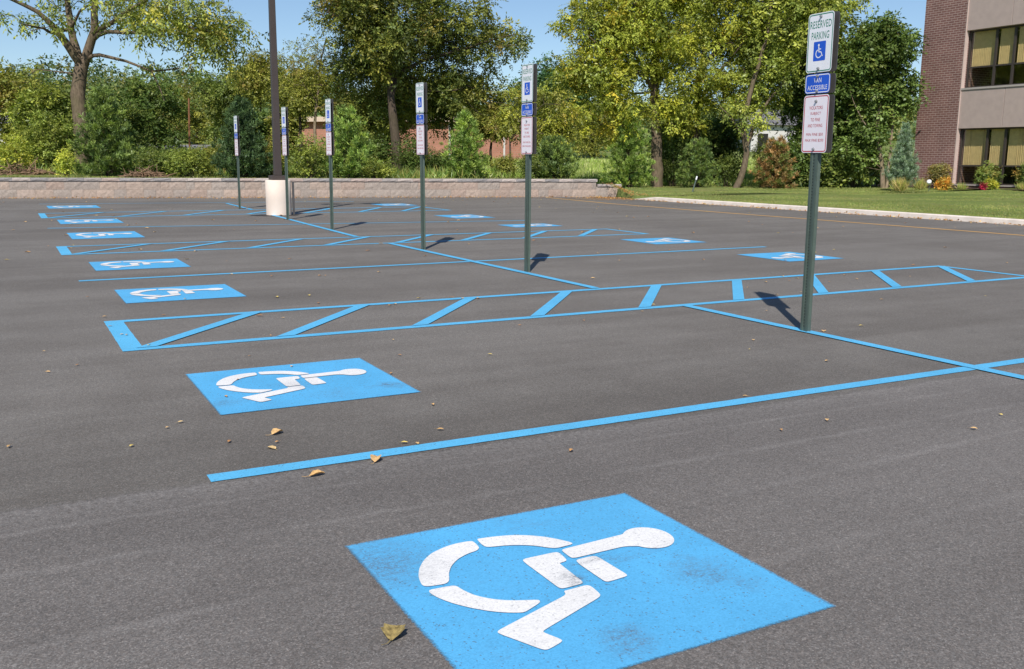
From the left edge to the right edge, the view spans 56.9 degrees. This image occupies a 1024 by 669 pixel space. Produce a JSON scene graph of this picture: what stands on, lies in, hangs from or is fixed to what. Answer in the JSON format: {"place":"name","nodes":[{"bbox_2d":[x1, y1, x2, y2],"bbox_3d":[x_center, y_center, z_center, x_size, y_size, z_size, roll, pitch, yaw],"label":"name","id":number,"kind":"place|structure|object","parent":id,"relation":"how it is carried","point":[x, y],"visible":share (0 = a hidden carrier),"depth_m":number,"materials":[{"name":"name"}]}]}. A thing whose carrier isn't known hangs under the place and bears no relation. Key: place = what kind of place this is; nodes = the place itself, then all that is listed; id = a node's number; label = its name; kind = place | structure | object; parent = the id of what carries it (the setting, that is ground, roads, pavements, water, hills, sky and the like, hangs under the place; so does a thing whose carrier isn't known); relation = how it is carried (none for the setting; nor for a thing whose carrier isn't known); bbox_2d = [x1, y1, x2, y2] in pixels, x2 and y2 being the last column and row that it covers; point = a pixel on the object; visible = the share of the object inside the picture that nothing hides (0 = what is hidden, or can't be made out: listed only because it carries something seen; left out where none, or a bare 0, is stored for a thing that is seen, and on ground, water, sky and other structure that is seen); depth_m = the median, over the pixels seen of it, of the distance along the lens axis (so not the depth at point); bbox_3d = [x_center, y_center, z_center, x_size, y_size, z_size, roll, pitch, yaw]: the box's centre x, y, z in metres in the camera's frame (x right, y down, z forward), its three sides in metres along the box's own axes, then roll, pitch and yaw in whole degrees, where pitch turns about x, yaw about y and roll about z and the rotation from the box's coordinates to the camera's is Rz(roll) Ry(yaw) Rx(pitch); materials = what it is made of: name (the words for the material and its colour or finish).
{"place":"outdoors","nodes":[
{"label":"outdoors","id":0,"kind":"place"},
{"bbox_2d":[0,175,575,178],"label":"verge grass","id":1,"kind":"structure","parent":0,"point":[40,176],"depth_m":35.80,"materials":[{"name":"green plant"}]},
{"bbox_2d":[0,0,925,104],"label":"sky","id":2,"kind":"structure","parent":0,"point":[532,14],"materials":[{"name":"blue"}]},
{"bbox_2d":[0,113,1023,218],"bbox_3d":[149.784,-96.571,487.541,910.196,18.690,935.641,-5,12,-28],"label":"ground","id":3,"kind":"structure","parent":0,"point":[705,189],"depth_m":35.88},
{"bbox_2d":[0,130,37,170],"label":"shrub","id":4,"kind":"object","parent":3,"relation":"on","point":[18,144],"visible":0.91,"depth_m":37.22,"materials":[{"name":"green plant"}]},
{"bbox_2d":[0,56,51,151],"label":"slope tree","id":5,"kind":"object","parent":3,"relation":"on","point":[10,81],"visible":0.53,"depth_m":48.76,"materials":[{"name":"green plant"}]},
{"bbox_2d":[0,157,63,175],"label":"brush heap","id":6,"kind":"object","parent":3,"relation":"on","point":[25,171],"visible":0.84,"depth_m":36.64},
{"bbox_2d":[0,80,89,157],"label":"slope tree","id":7,"kind":"object","parent":3,"relation":"on","point":[49,100],"visible":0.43,"depth_m":46.74,"materials":[{"name":"green plant"}]},
{"bbox_2d":[13,105,78,171],"bbox_3d":[-18.729,-7.865,38.302,2.519,2.789,2.240,-5,12,-28],"label":"shrub","id":8,"kind":"object","parent":3,"relation":"on","point":[52,140],"visible":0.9,"depth_m":38.03,"materials":[{"name":"green plant"}]},
{"bbox_2d":[50,146,78,176],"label":"shrub","id":9,"kind":"object","parent":3,"relation":"on","point":[64,165],"visible":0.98,"depth_m":35.48,"materials":[{"name":"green plant"}]},
{"bbox_2d":[66,83,144,175],"bbox_3d":[-15.838,-7.932,36.816,3.061,3.707,3.122,-5,12,-28],"label":"young pine","id":10,"kind":"object","parent":3,"relation":"on","point":[101,126],"visible":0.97,"depth_m":36.48,"materials":[{"name":"green plant"}]},
{"bbox_2d":[86,81,166,153],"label":"slope tree","id":11,"kind":"object","parent":3,"relation":"on","point":[134,118],"visible":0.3,"depth_m":53.82,"materials":[{"name":"green plant"}]},
{"bbox_2d":[0,0,268,163],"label":"ash tree","id":12,"kind":"object","parent":3,"relation":"on","point":[218,34],"visible":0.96,"depth_m":39.81,"materials":[{"name":"green plant"}]},
{"bbox_2d":[117,165,175,177],"bbox_3d":[-13.685,-5.914,35.436,2.127,0.888,1.325,-5,12,-28],"label":"brush heap","id":13,"kind":"object","parent":3,"relation":"on","point":[148,173],"visible":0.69,"depth_m":35.19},
{"bbox_2d":[130,146,175,175],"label":"shrub","id":14,"kind":"object","parent":3,"relation":"on","point":[148,159],"visible":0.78,"depth_m":36.36,"materials":[{"name":"green plant"}]},
{"bbox_2d":[115,71,202,150],"bbox_3d":[-22.252,-13.737,59.414,5.050,5.638,4.758,3,11,14],"label":"slope tree","id":15,"kind":"object","parent":3,"relation":"on","point":[165,105],"visible":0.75,"depth_m":58.79,"materials":[{"name":"green plant"}]},
{"bbox_2d":[156,142,219,177],"bbox_3d":[-12.464,-6.663,36.272,2.087,1.438,1.974,-8,14,-39],"label":"shrub","id":16,"kind":"object","parent":3,"relation":"on","point":[183,163],"visible":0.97,"depth_m":36.02,"materials":[{"name":"green plant"}]},
{"bbox_2d":[163,78,223,144],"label":"slope tree","id":17,"kind":"object","parent":3,"relation":"on","point":[199,122],"visible":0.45,"depth_m":78.72,"materials":[{"name":"green plant"}]},
{"bbox_2d":[193,138,233,175],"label":"shrub","id":18,"kind":"object","parent":3,"relation":"on","point":[213,150],"visible":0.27,"depth_m":37.73,"materials":[{"name":"green plant"}]},
{"bbox_2d":[189,65,259,147],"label":"slope tree","id":19,"kind":"object","parent":3,"relation":"on","point":[219,92],"visible":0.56,"depth_m":64.44,"materials":[{"name":"green plant"}]},
{"bbox_2d":[209,94,272,177],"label":"young pine","id":20,"kind":"object","parent":3,"relation":"on","point":[250,164],"visible":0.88,"depth_m":35.55,"materials":[{"name":"green plant"}]},
{"bbox_2d":[0,143,483,178],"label":"undergrowth","id":21,"kind":"object","parent":3,"relation":"on","point":[413,172],"visible":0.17,"depth_m":37.94,"materials":[{"name":"green plant"}]},
{"bbox_2d":[226,108,271,141],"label":"slope tree","id":22,"kind":"object","parent":3,"relation":"on","point":[262,127],"visible":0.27,"depth_m":57.07,"materials":[{"name":"green plant"}]},
{"bbox_2d":[224,46,290,111],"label":"slope tree","id":23,"kind":"object","parent":3,"relation":"on","point":[258,69],"visible":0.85,"depth_m":62.48,"materials":[{"name":"green plant"}]},
{"bbox_2d":[253,134,296,175],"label":"shrub","id":24,"kind":"object","parent":3,"relation":"on","point":[270,147],"visible":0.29,"depth_m":36.40,"materials":[{"name":"green plant"}]},
{"bbox_2d":[263,106,312,155],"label":"slope tree","id":25,"kind":"object","parent":3,"relation":"on","point":[293,126],"visible":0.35,"depth_m":56.24,"materials":[{"name":"green plant"}]},
{"bbox_2d":[262,62,330,156],"bbox_3d":[-11.419,-12.041,51.506,3.841,5.503,3.668,-5,12,-28],"label":"slope tree","id":26,"kind":"object","parent":3,"relation":"on","point":[309,109],"visible":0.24,"depth_m":50.90,"materials":[{"name":"green plant"}]},
{"bbox_2d":[283,130,328,177],"bbox_3d":[-7.900,-6.881,36.271,2.036,1.961,1.804,-5,12,-28],"label":"shrub","id":27,"kind":"object","parent":3,"relation":"on","point":[309,157],"visible":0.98,"depth_m":36.25,"materials":[{"name":"green plant"}]},
{"bbox_2d":[264,30,370,165],"bbox_3d":[-9.217,-11.409,46.393,5.627,6.732,3.763,0,10,-2],"label":"slender tree","id":28,"kind":"object","parent":3,"relation":"on","point":[319,63],"visible":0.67,"depth_m":45.90,"materials":[{"name":"green plant"}]},
{"bbox_2d":[319,104,381,177],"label":"young pine","id":29,"kind":"object","parent":3,"relation":"on","point":[345,131],"visible":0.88,"depth_m":36.56,"materials":[{"name":"green plant"}]},
{"bbox_2d":[322,79,405,160],"bbox_3d":[-7.678,-10.870,49.815,4.839,5.015,4.497,-5,12,-28],"label":"slope tree","id":30,"kind":"object","parent":3,"relation":"on","point":[368,128],"visible":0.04,"depth_m":49.26,"materials":[{"name":"green plant"}]},
{"bbox_2d":[349,130,393,164],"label":"shrub","id":31,"kind":"object","parent":3,"relation":"on","point":[380,151],"visible":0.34,"depth_m":41.93,"materials":[{"name":"green plant"}]},
{"bbox_2d":[358,155,396,177],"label":"shrub","id":32,"kind":"object","parent":3,"relation":"on","point":[372,166],"visible":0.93,"depth_m":36.34,"materials":[{"name":"green plant"}]},
{"bbox_2d":[268,117,542,159],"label":"brick building","id":33,"kind":"structure","parent":3,"relation":"on","point":[438,146],"depth_m":73.08,"materials":[{"name":"red"}]},
{"bbox_2d":[385,133,434,174],"bbox_3d":[-4.332,-7.757,40.937,2.118,1.883,1.946,-5,12,-28],"label":"shrub","id":34,"kind":"object","parent":3,"relation":"on","point":[412,160],"visible":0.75,"depth_m":40.71,"materials":[{"name":"green plant"}]},
{"bbox_2d":[298,0,534,168],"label":"oak tree","id":35,"kind":"object","parent":3,"relation":"on","point":[380,36],"visible":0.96,"depth_m":43.01,"materials":[{"name":"green plant"}]},
{"bbox_2d":[425,146,453,171],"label":"shrub","id":36,"kind":"object","parent":3,"relation":"on","point":[437,159],"visible":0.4,"depth_m":41.69,"materials":[{"name":"green plant"}]},
{"bbox_2d":[4,53,917,151],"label":"woodland","id":37,"kind":"object","parent":3,"relation":"on","point":[98,77],"visible":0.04,"depth_m":164.94,"materials":[{"name":"green plant"}]},
{"bbox_2d":[439,108,498,178],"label":"young pine","id":38,"kind":"object","parent":3,"relation":"on","point":[466,141],"visible":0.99,"depth_m":38.12,"materials":[{"name":"green plant"}]},
{"bbox_2d":[474,108,515,166],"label":"slope tree","id":39,"kind":"object","parent":3,"relation":"on","point":[482,130],"visible":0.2,"depth_m":53.31,"materials":[{"name":"green plant"}]},
{"bbox_2d":[488,152,518,177],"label":"shrub","id":40,"kind":"object","parent":3,"relation":"on","point":[504,164],"visible":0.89,"depth_m":39.92,"materials":[{"name":"green plant"}]},
{"bbox_2d":[0,197,1023,668],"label":"car park","id":41,"kind":"structure","parent":3,"relation":"on","point":[886,519],"depth_m":5.14,"materials":[{"name":"asphalt"}]},
{"bbox_2d":[57,219,123,223],"bbox_3d":[-9.414,-2.529,21.085,1.278,0.004,1.594,-5,12,-28],"label":"accessible marking","id":42,"kind":"object","parent":41,"relation":"on","point":[77,221],"visible":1,"depth_m":21.00,"materials":[{"name":"blue paint"}]},
{"bbox_2d":[67,231,143,238],"bbox_3d":[-7.469,-1.829,17.355,1.208,0.004,1.604,-5,12,-28],"label":"accessible marking","id":43,"kind":"object","parent":41,"relation":"on","point":[98,235],"visible":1,"depth_m":17.28,"materials":[{"name":"blue paint"}]},
{"bbox_2d":[89,259,189,270],"bbox_3d":[-4.978,-0.939,12.614,1.163,0.004,1.148,-5,12,-28],"label":"accessible marking","id":44,"kind":"object","parent":41,"relation":"on","point":[131,264],"visible":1,"depth_m":12.57,"materials":[{"name":"blue paint"}]},
{"bbox_2d":[115,284,245,302],"bbox_3d":[-3.504,-0.439,9.956,1.178,0.004,1.097,-5,12,-28],"label":"accessible marking","id":45,"kind":"object","parent":41,"relation":"on","point":[172,293],"visible":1,"depth_m":9.92,"materials":[{"name":"blue paint"}]},
{"bbox_2d":[234,116,240,208],"bbox_3d":[-7.687,-4.789,26.516,0.073,2.620,0.285,-6,12,-33],"label":"sign post","id":46,"kind":"object","parent":41,"relation":"on","point":[236,136],"visible":1,"depth_m":26.43,"materials":[{"name":"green metal"}]},
{"bbox_2d":[38,207,445,217],"bbox_3d":[-6.845,-3.298,25.374,10.473,0.004,2.233,-5,12,-28],"label":"hatched aisle","id":47,"kind":"object","parent":41,"relation":"on","point":[42,215],"visible":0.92,"depth_m":25.05,"materials":[{"name":"blue paint"}]},
{"bbox_2d":[265,0,294,214],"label":"lamp post","id":48,"kind":"object","parent":41,"relation":"on","point":[275,192],"visible":0.85,"depth_m":23.66,"materials":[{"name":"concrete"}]},
{"bbox_2d":[281,107,288,219],"bbox_3d":[-5.242,-3.928,21.928,0.072,2.620,0.285,-6,12,-32],"label":"sign post","id":49,"kind":"object","parent":41,"relation":"on","point":[285,132],"visible":1,"depth_m":21.83,"materials":[{"name":"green metal"}]},
{"bbox_2d":[186,358,419,414],"bbox_3d":[-1.352,0.304,6.000,1.208,0.004,1.148,-5,12,-28],"label":"accessible marking","id":50,"kind":"object","parent":41,"relation":"on","point":[265,388],"visible":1,"depth_m":5.93,"materials":[{"name":"blue paint"}]},
{"bbox_2d":[0,177,621,197],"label":"retaining wall","id":51,"kind":"structure","parent":41,"relation":"on","point":[156,187],"depth_m":34.88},
{"bbox_2d":[325,99,333,229],"bbox_3d":[-3.634,-3.362,18.917,0.072,2.620,0.285,-6,12,-32],"label":"sign post","id":52,"kind":"object","parent":41,"relation":"on","point":[329,115],"visible":0.99,"depth_m":18.82,"materials":[{"name":"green metal"}]},
{"bbox_2d":[56,229,647,254],"bbox_3d":[-2.272,-1.692,16.822,10.493,0.004,1.528,-5,12,-28],"label":"hatched aisle","id":53,"kind":"object","parent":41,"relation":"on","point":[63,250],"visible":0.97,"depth_m":16.01,"materials":[{"name":"blue paint"}]},
{"bbox_2d":[380,623,405,644],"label":"fallen leaf","id":54,"kind":"object","parent":41,"relation":"on","point":[391,632],"visible":1,"depth_m":2.82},
{"bbox_2d":[79,246,763,280],"bbox_3d":[-0.355,-1.048,13.405,10.582,0.001,0.102,-5,12,-29],"label":"stall line","id":55,"kind":"object","parent":41,"relation":"on","point":[395,265],"visible":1,"depth_m":12.68,"materials":[{"name":"blue paint"}]},
{"bbox_2d":[416,82,427,249],"bbox_3d":[-1.411,-2.594,14.824,0.072,2.620,0.285,-6,12,-30],"label":"sign post","id":56,"kind":"object","parent":41,"relation":"on","point":[421,121],"visible":1,"depth_m":14.72,"materials":[{"name":"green metal"}]},
{"bbox_2d":[388,243,598,287],"bbox_3d":[-0.569,-1.036,13.308,0.108,0.001,6.350,-5,12,-28],"label":"line","id":57,"kind":"object","parent":41,"relation":"on","point":[575,283],"visible":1,"depth_m":12.51,"materials":[{"name":"blue paint"}]},
{"bbox_2d":[521,63,536,271],"bbox_3d":[0.199,-2.043,11.892,0.074,2.620,0.285,-5,12,-28],"label":"sign post","id":58,"kind":"object","parent":41,"relation":"on","point":[529,111],"visible":1,"depth_m":11.79,"materials":[{"name":"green metal"}]},
{"bbox_2d":[104,265,1023,350],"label":"hatched aisle","id":59,"kind":"object","parent":41,"relation":"on","point":[129,341],"visible":0.99,"depth_m":8.88,"materials":[{"name":"blue paint"}]},
{"bbox_2d":[347,493,832,668],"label":"accessible marking","id":60,"kind":"object","parent":41,"relation":"on","point":[619,581],"visible":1,"depth_m":3.14,"materials":[{"name":"blue paint"}]},
{"bbox_2d":[207,358,1023,481],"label":"stall line","id":61,"kind":"object","parent":41,"relation":"on","point":[360,456],"visible":1,"depth_m":5.05,"materials":[{"name":"blue paint"}]},
{"bbox_2d":[620,238,701,243],"bbox_3d":[2.708,-1.685,16.977,1.123,0.004,1.122,-5,12,-28],"label":"accessible marking","id":62,"kind":"object","parent":41,"relation":"on","point":[661,240],"visible":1,"depth_m":16.98,"materials":[{"name":"blue paint"}]},
{"bbox_2d":[737,252,840,260],"bbox_3d":[4.202,-1.185,14.318,1.113,0.004,1.142,-5,12,-28],"label":"accessible marking","id":63,"kind":"object","parent":41,"relation":"on","point":[788,256],"visible":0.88,"depth_m":14.28,"materials":[{"name":"blue paint"}]},
{"bbox_2d":[800,11,839,332],"bbox_3d":[2.468,-1.262,7.736,0.072,2.620,0.285,-5,12,-25],"label":"sign post","id":64,"kind":"object","parent":41,"relation":"on","point":[820,81],"visible":0.99,"depth_m":7.62,"materials":[{"name":"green metal"}]},
{"bbox_2d":[637,197,1023,224],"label":"kerb","id":65,"kind":"structure","parent":41,"relation":"on","point":[919,215],"depth_m":26.15,"materials":[{"name":"concrete"}]},
{"bbox_2d":[683,305,1023,378],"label":"line","id":66,"kind":"object","parent":41,"relation":"on","point":[888,348],"visible":1,"depth_m":7.34,"materials":[{"name":"blue paint"}]},
{"bbox_2d":[3,182,1023,225],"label":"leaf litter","id":67,"kind":"object","parent":3,"relation":"on","point":[592,197],"visible":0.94,"depth_m":33.78,"materials":[{"name":"brown plant"}]},
{"bbox_2d":[513,150,548,178],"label":"shrub","id":68,"kind":"object","parent":3,"relation":"on","point":[535,170],"visible":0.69,"depth_m":38.45,"materials":[{"name":"green plant"}]},
{"bbox_2d":[484,79,590,167],"bbox_3d":[0.996,-9.150,41.983,4.572,4.476,4.506,9,13,38],"label":"young tree","id":69,"kind":"object","parent":3,"relation":"on","point":[558,121],"visible":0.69,"depth_m":41.52,"materials":[{"name":"green plant"}]},
{"bbox_2d":[518,50,573,130],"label":"distant tree","id":70,"kind":"object","parent":3,"relation":"on","point":[541,74],"visible":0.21,"depth_m":109.62,"materials":[{"name":"green plant"}]},
{"bbox_2d":[535,133,580,178],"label":"young pine","id":71,"kind":"object","parent":3,"relation":"on","point":[555,152],"visible":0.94,"depth_m":38.64,"materials":[{"name":"green plant"}]},
{"bbox_2d":[566,102,625,157],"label":"slope tree","id":72,"kind":"object","parent":3,"relation":"on","point":[590,147],"visible":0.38,"depth_m":78.91,"materials":[{"name":"green plant"}]},
{"bbox_2d":[479,156,759,185],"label":"meadow weeds","id":73,"kind":"object","parent":3,"relation":"on","point":[589,166],"visible":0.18,"depth_m":56.76,"materials":[{"name":"green plant"}]},
{"bbox_2d":[598,111,657,187],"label":"young pine","id":74,"kind":"object","parent":3,"relation":"on","point":[631,159],"visible":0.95,"depth_m":44.64,"materials":[{"name":"green plant"}]},
{"bbox_2d":[538,0,723,187],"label":"walnut tree","id":75,"kind":"object","parent":3,"relation":"on","point":[622,30],"visible":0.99,"depth_m":44.53,"materials":[{"name":"green plant"}]},
{"bbox_2d":[662,135,691,187],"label":"shrub","id":76,"kind":"object","parent":3,"relation":"on","point":[674,161],"visible":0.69,"depth_m":46.80,"materials":[{"name":"green plant"}]},
{"bbox_2d":[642,106,715,181],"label":"slope tree","id":77,"kind":"object","parent":3,"relation":"on","point":[678,134],"visible":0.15,"depth_m":49.20,"materials":[{"name":"green plant"}]},
{"bbox_2d":[675,136,722,187],"bbox_3d":[8.789,-8.023,44.443,2.290,2.519,2.303,6,12,28],"label":"shrub","id":78,"kind":"object","parent":3,"relation":"on","point":[703,171],"visible":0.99,"depth_m":44.27,"materials":[{"name":"green plant"}]},
{"bbox_2d":[711,153,741,186],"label":"shrub","id":79,"kind":"object","parent":3,"relation":"on","point":[731,174],"visible":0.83,"depth_m":46.50,"materials":[{"name":"green plant"}]},
{"bbox_2d":[701,112,753,178],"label":"slope tree","id":80,"kind":"object","parent":3,"relation":"on","point":[721,140],"visible":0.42,"depth_m":52.79,"materials":[{"name":"green plant"}]},
{"bbox_2d":[661,0,807,185],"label":"walnut tree","id":81,"kind":"object","parent":3,"relation":"on","point":[721,44],"visible":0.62,"depth_m":46.69,"materials":[{"name":"green plant"}]},
{"bbox_2d":[750,137,768,186],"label":"shrub","id":82,"kind":"object","parent":3,"relation":"on","point":[757,156],"visible":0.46,"depth_m":45.97,"materials":[{"name":"green plant"}]},
{"bbox_2d":[731,109,796,151],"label":"house","id":83,"kind":"structure","parent":3,"relation":"on","point":[767,133],"depth_m":91.92,"materials":[{"name":"white"}]},
{"bbox_2d":[747,134,797,189],"bbox_3d":[12.516,-8.207,45.061,2.307,2.680,2.356,-1,11,-8],"label":"shrub","id":84,"kind":"object","parent":3,"relation":"on","point":[775,173],"visible":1,"depth_m":44.70,"materials":[{"name":"brown plant"}]},
{"bbox_2d":[719,0,874,187],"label":"leaning tree","id":85,"kind":"object","parent":3,"relation":"on","point":[783,17],"visible":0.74,"depth_m":45.04,"materials":[{"name":"green plant"}]},
{"bbox_2d":[779,136,833,188],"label":"slope tree","id":86,"kind":"object","parent":3,"relation":"on","point":[802,159],"visible":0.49,"depth_m":46.27,"materials":[{"name":"green plant"}]},
{"bbox_2d":[768,10,858,151],"bbox_3d":[15.561,-12.980,49.543,5.692,10.437,7.383,-5,12,-28],"label":"shade tree","id":87,"kind":"object","parent":3,"relation":"on","point":[796,108],"visible":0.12,"depth_m":48.47,"materials":[{"name":"green plant"}]},
{"bbox_2d":[802,150,867,188],"bbox_3d":[15.894,-8.180,47.082,3.848,2.630,3.910,-5,12,-28],"label":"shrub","id":88,"kind":"object","parent":3,"relation":"on","point":[827,181],"visible":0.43,"depth_m":46.05,"materials":[{"name":"green plant"}]},
{"bbox_2d":[830,141,877,187],"bbox_3d":[16.671,-8.310,46.141,2.610,2.379,2.498,-5,12,-28],"label":"shrub","id":89,"kind":"object","parent":3,"relation":"on","point":[841,175],"visible":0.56,"depth_m":45.66,"materials":[{"name":"green plant"}]},
{"bbox_2d":[821,5,934,187],"bbox_3d":[17.315,-11.354,45.851,4.889,8.723,5.957,-5,12,-28],"label":"maple tree","id":90,"kind":"object","parent":3,"relation":"on","point":[872,92],"visible":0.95,"depth_m":44.75,"materials":[{"name":"green plant"}]},
{"bbox_2d":[881,121,921,185],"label":"blue juniper","id":91,"kind":"object","parent":3,"relation":"on","point":[902,160],"visible":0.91,"depth_m":41.24,"materials":[{"name":"green plant"}]},
{"bbox_2d":[857,185,1023,189],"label":"planting bed","id":92,"kind":"object","parent":3,"relation":"on","point":[954,187],"visible":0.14,"depth_m":43.44,"materials":[{"name":"brown soil"}]},
{"bbox_2d":[923,161,954,186],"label":"shrub","id":93,"kind":"object","parent":92,"relation":"on","point":[939,171],"visible":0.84,"depth_m":44.44,"materials":[{"name":"green plant"}]},
{"bbox_2d":[972,160,1005,186],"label":"shrub","id":94,"kind":"object","parent":92,"relation":"on","point":[995,173],"visible":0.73,"depth_m":42.49,"materials":[{"name":"green plant"}]},
{"bbox_2d":[933,175,953,189],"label":"shrub","id":95,"kind":"object","parent":3,"relation":"on","point":[944,183],"visible":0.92,"depth_m":41.62,"materials":[{"name":"orange plant"}]},
{"bbox_2d":[912,0,1023,187],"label":"office building","id":96,"kind":"structure","parent":3,"relation":"on","point":[970,120],"depth_m":44.08,"materials":[{"name":"brown brick"}]},
{"bbox_2d":[956,128,987,183],"bbox_3d":[21.603,-8.335,44.283,0.232,2.566,1.359,-5,12,-28],"label":"window","id":97,"kind":"structure","parent":96,"relation":"in","point":[975,138],"depth_m":44.34,"materials":[{"name":"brown metal"}]},
{"bbox_2d":[965,28,996,87],"bbox_3d":[21.635,-12.677,43.484,0.232,2.576,1.359,-5,12,-28],"label":"window","id":98,"kind":"structure","parent":96,"relation":"in","point":[984,45],"depth_m":43.52,"materials":[{"name":"black glass"}]},
{"bbox_2d":[984,127,1005,183],"bbox_3d":[22.130,-8.151,43.300,0.220,2.566,0.899,-5,12,-28],"label":"window","id":99,"kind":"structure","parent":96,"relation":"in","point":[998,134],"depth_m":43.33,"materials":[{"name":"brown metal"}]},
{"bbox_2d":[992,25,1015,85],"bbox_3d":[22.161,-12.493,42.502,0.220,2.576,0.899,-5,12,-28],"label":"window","id":100,"kind":"structure","parent":96,"relation":"in","point":[1007,34],"depth_m":42.55,"materials":[{"name":"brown metal"}]},
{"bbox_2d":[1000,127,1023,185],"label":"window","id":101,"kind":"structure","parent":96,"relation":"in","point":[1015,156],"depth_m":42.54,"materials":[{"name":"brown metal"}]},
{"bbox_2d":[1010,24,1023,84],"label":"window","id":102,"kind":"structure","parent":96,"relation":"in","point":[1020,57],"depth_m":41.92,"materials":[{"name":"brown metal"}]},
{"bbox_2d":[610,184,1023,218],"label":"lawn grass","id":103,"kind":"structure","parent":0,"point":[747,199],"depth_m":33.18,"materials":[{"name":"green plant"}]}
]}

